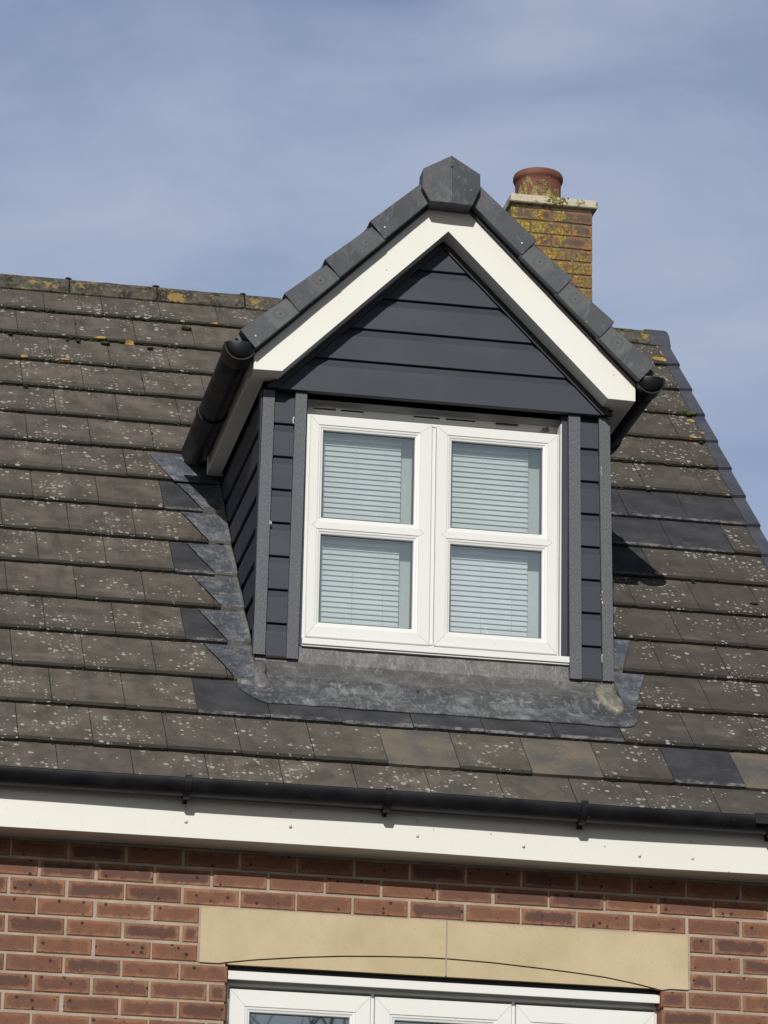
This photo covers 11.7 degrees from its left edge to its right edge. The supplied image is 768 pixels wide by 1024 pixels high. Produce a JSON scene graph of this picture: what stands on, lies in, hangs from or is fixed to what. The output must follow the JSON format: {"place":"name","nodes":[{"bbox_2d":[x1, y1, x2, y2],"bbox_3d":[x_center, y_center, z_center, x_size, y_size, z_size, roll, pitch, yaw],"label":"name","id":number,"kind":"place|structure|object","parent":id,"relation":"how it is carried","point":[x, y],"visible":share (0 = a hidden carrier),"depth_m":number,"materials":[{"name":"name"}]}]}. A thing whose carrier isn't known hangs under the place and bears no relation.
{"place":"outdoors","nodes":[
{"label":"outdoors","id":0,"kind":"place"},
{"bbox_2d":[0,156,767,1023],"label":"brick house","id":1,"kind":"structure","parent":0,"point":[240,782],"depth_m":15.60,"materials":[{"name":"brick"}]},
{"bbox_2d":[319,435,400,627],"bbox_3d":[-0.132,0.085,15.854,0.403,0.958,0.029,4,-19,-10],"label":"venetian blind","id":2,"kind":"object","parent":1,"relation":"attached to","point":[366,561],"visible":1,"depth_m":15.86,"materials":[{"name":"white plastic"}]},
{"bbox_2d":[298,395,568,665],"bbox_3d":[0.214,0.082,15.895,1.159,1.134,0.136,4,-19,-10],"label":"dormer window","id":3,"kind":"structure","parent":1,"relation":"in","point":[430,536],"depth_m":15.86,"materials":[{"name":"white plastic"}]},
{"bbox_2d":[223,966,660,1023],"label":"window","id":4,"kind":"structure","parent":1,"relation":"in","point":[371,1004],"depth_m":14.64,"materials":[{"name":"white plastic"}]},
{"bbox_2d":[450,445,527,636],"bbox_3d":[0.414,0.127,15.950,0.406,0.957,0.029,4,-19,-10],"label":"venetian blind","id":5,"kind":"object","parent":1,"relation":"attached to","point":[497,569],"visible":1,"depth_m":15.95,"materials":[{"name":"white plastic"}]},
{"bbox_2d":[0,0,767,540],"label":"sky","id":6,"kind":"structure","parent":0,"point":[216,146],"materials":[{"name":"blue"}]}
]}

